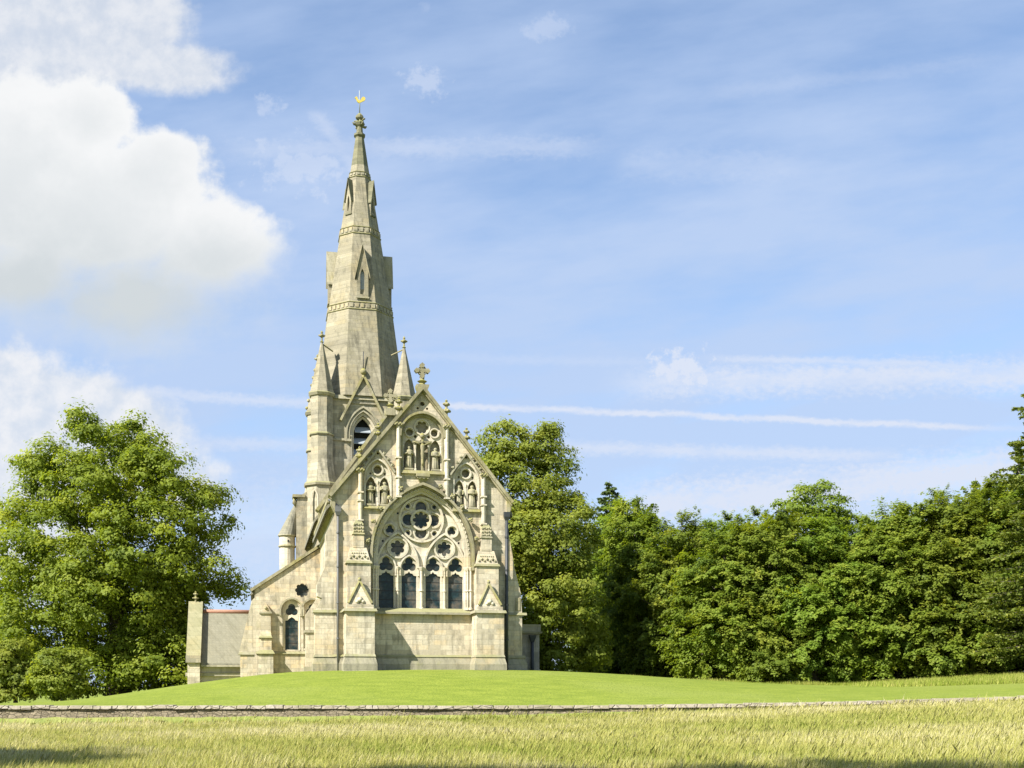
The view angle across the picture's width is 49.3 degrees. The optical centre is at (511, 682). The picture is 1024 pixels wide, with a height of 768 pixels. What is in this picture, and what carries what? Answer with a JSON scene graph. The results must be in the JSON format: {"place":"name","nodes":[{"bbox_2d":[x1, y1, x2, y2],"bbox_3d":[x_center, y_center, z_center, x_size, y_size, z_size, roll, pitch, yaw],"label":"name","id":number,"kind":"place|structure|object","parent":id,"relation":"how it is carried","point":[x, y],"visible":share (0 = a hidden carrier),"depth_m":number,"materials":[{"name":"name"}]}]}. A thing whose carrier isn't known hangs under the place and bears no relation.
{"place":"outdoors","nodes":[
{"label":"outdoors","id":0,"kind":"place"},
{"bbox_2d":[0,692,1023,767],"bbox_3d":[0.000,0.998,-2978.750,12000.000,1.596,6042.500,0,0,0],"label":"field","id":1,"kind":"structure","parent":0,"point":[58,719],"depth_m":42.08,"materials":[{"name":"green plant"}]},
{"bbox_2d":[0,695,1023,718],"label":"boundary wall","id":2,"kind":"structure","parent":1,"relation":"on","point":[48,711],"depth_m":42.12,"materials":[{"name":"stone"}]},
{"bbox_2d":[0,670,1023,704],"bbox_3d":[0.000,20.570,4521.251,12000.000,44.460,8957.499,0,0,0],"label":"lawn","id":3,"kind":"structure","parent":0,"point":[456,687],"depth_m":47.46,"materials":[{"name":"green plant"}]},
{"bbox_2d":[0,595,22,702],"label":"tree","id":4,"kind":"object","parent":3,"relation":"on","point":[4,628],"visible":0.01,"depth_m":88.97,"materials":[{"name":"green plant"}]},
{"bbox_2d":[0,637,41,702],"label":"shrub","id":5,"kind":"object","parent":3,"relation":"on","point":[15,666],"visible":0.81,"depth_m":75.12,"materials":[{"name":"green plant"}]},
{"bbox_2d":[25,647,94,701],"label":"shrub","id":6,"kind":"object","parent":3,"relation":"on","point":[57,668],"visible":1,"depth_m":73.28,"materials":[{"name":"green plant"}]},
{"bbox_2d":[0,396,259,699],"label":"lime tree","id":7,"kind":"object","parent":3,"relation":"on","point":[146,606],"visible":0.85,"depth_m":82.97,"materials":[{"name":"green plant"}]},
{"bbox_2d":[185,90,541,683],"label":"church","id":8,"kind":"structure","parent":3,"relation":"on","point":[400,515],"depth_m":57.77,"materials":[{"name":"stone"}]},
{"bbox_2d":[279,597,303,650],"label":"aisle window","id":9,"kind":"structure","parent":8,"relation":"in","point":[291,610],"depth_m":69.12,"materials":[{"name":"stone"}]},
{"bbox_2d":[295,584,308,596],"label":"round window","id":10,"kind":"structure","parent":8,"relation":"in","point":[301,589],"depth_m":69.32,"materials":[{"name":"black glass"}]},
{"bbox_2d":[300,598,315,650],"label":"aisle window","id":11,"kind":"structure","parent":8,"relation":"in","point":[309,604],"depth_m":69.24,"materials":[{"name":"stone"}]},
{"bbox_2d":[345,406,378,460],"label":"belfry window","id":12,"kind":"structure","parent":8,"relation":"in","point":[361,428],"depth_m":85.33,"materials":[{"name":"stone"}]},
{"bbox_2d":[365,482,478,610],"bbox_3d":[-4.620,-6.959,57.158,5.846,6.478,0.951,0,0,-13],"label":"east window","id":13,"kind":"structure","parent":8,"relation":"in","point":[420,549],"depth_m":57.44,"materials":[{"name":"stone"}]},
{"bbox_2d":[470,414,617,673],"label":"tall tree","id":14,"kind":"object","parent":3,"relation":"on","point":[553,592],"visible":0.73,"depth_m":80.17,"materials":[{"name":"green plant"}]},
{"bbox_2d":[554,481,632,672],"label":"fir tree","id":15,"kind":"object","parent":3,"relation":"on","point":[602,501],"visible":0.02,"depth_m":99.77,"materials":[{"name":"green plant"}]},
{"bbox_2d":[556,494,659,674],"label":"beech tree","id":16,"kind":"object","parent":3,"relation":"on","point":[603,579],"visible":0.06,"depth_m":94.50,"materials":[{"name":"green plant"}]},
{"bbox_2d":[586,494,703,677],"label":"beech tree","id":17,"kind":"object","parent":3,"relation":"on","point":[636,522],"visible":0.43,"depth_m":90.14,"materials":[{"name":"green plant"}]},
{"bbox_2d":[610,506,725,678],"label":"beech tree","id":18,"kind":"object","parent":3,"relation":"on","point":[649,657],"visible":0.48,"depth_m":86.08,"materials":[{"name":"green plant"}]},
{"bbox_2d":[618,519,730,677],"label":"beech tree","id":19,"kind":"object","parent":3,"relation":"on","point":[722,527],"depth_m":92.61,"materials":[{"name":"green plant"}]},
{"bbox_2d":[653,509,793,681],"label":"beech tree","id":20,"kind":"object","parent":3,"relation":"on","point":[688,577],"visible":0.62,"depth_m":79.15,"materials":[{"name":"green plant"}]},
{"bbox_2d":[708,504,777,621],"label":"beech tree","id":21,"kind":"object","parent":3,"relation":"on","point":[756,512],"visible":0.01,"depth_m":91.95,"materials":[{"name":"green plant"}]},
{"bbox_2d":[696,505,836,682],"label":"beech tree","id":22,"kind":"object","parent":3,"relation":"on","point":[778,669],"visible":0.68,"depth_m":77.35,"materials":[{"name":"green plant"}]},
{"bbox_2d":[768,477,859,581],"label":"broadleaf tree","id":23,"kind":"object","parent":3,"relation":"on","point":[810,510],"visible":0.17,"depth_m":86.93,"materials":[{"name":"green plant"}]},
{"bbox_2d":[750,510,887,683],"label":"beech tree","id":24,"kind":"object","parent":3,"relation":"on","point":[800,598],"visible":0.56,"depth_m":76.65,"materials":[{"name":"green plant"}]},
{"bbox_2d":[625,670,1023,686],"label":"bank grass","id":25,"kind":"structure","parent":3,"relation":"on","point":[1012,677],"depth_m":58.28,"materials":[{"name":"green plant"}]},
{"bbox_2d":[798,510,874,681],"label":"beech tree","id":26,"kind":"object","parent":3,"relation":"on","point":[849,539],"visible":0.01,"depth_m":89.46,"materials":[{"name":"green plant"}]},
{"bbox_2d":[791,511,925,682],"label":"beech tree","id":27,"kind":"object","parent":3,"relation":"on","point":[844,640],"visible":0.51,"depth_m":76.06,"materials":[{"name":"green plant"}]},
{"bbox_2d":[850,497,920,679],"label":"beech tree","id":28,"kind":"object","parent":3,"relation":"on","point":[872,521],"depth_m":90.32,"materials":[{"name":"green plant"}]},
{"bbox_2d":[821,499,981,682],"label":"beech tree","id":29,"kind":"object","parent":3,"relation":"on","point":[896,586],"visible":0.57,"depth_m":75.03,"materials":[{"name":"green plant"}]},
{"bbox_2d":[901,488,960,556],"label":"beech tree","id":30,"kind":"object","parent":3,"relation":"on","point":[938,494],"depth_m":89.82,"materials":[{"name":"green plant"}]},
{"bbox_2d":[879,482,1023,678],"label":"beech tree","id":31,"kind":"object","parent":3,"relation":"on","point":[934,588],"visible":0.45,"depth_m":74.16,"materials":[{"name":"green plant"}]},
{"bbox_2d":[912,476,1023,677],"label":"beech tree","id":32,"kind":"object","parent":3,"relation":"on","point":[985,505],"visible":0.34,"depth_m":74.11,"materials":[{"name":"green plant"}]},
{"bbox_2d":[971,478,979,494],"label":"fir tree","id":33,"kind":"object","parent":3,"relation":"on","point":[973,483],"depth_m":91.87,"materials":[{"name":"green plant"}]},
{"bbox_2d":[942,478,1023,671],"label":"beech tree","id":34,"kind":"object","parent":3,"relation":"on","point":[973,503],"visible":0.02,"depth_m":87.34,"materials":[{"name":"green plant"}]},
{"bbox_2d":[959,394,1023,664],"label":"tall conifer","id":35,"kind":"object","parent":3,"relation":"on","point":[1013,580],"visible":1,"depth_m":68.27,"materials":[{"name":"green plant"}]},
{"bbox_2d":[963,470,1023,673],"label":"beech tree","id":36,"kind":"object","parent":3,"relation":"on","point":[992,530],"visible":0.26,"depth_m":73.13,"materials":[{"name":"green plant"}]},
{"bbox_2d":[1009,438,1023,489],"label":"larch tree","id":37,"kind":"object","parent":3,"relation":"on","point":[1020,471],"visible":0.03,"depth_m":85.88,"materials":[{"name":"green plant"}]},
{"bbox_2d":[0,0,1023,687],"label":"sky","id":38,"kind":"structure","parent":0,"point":[742,252],"materials":[{"name":"blue"}]}
]}

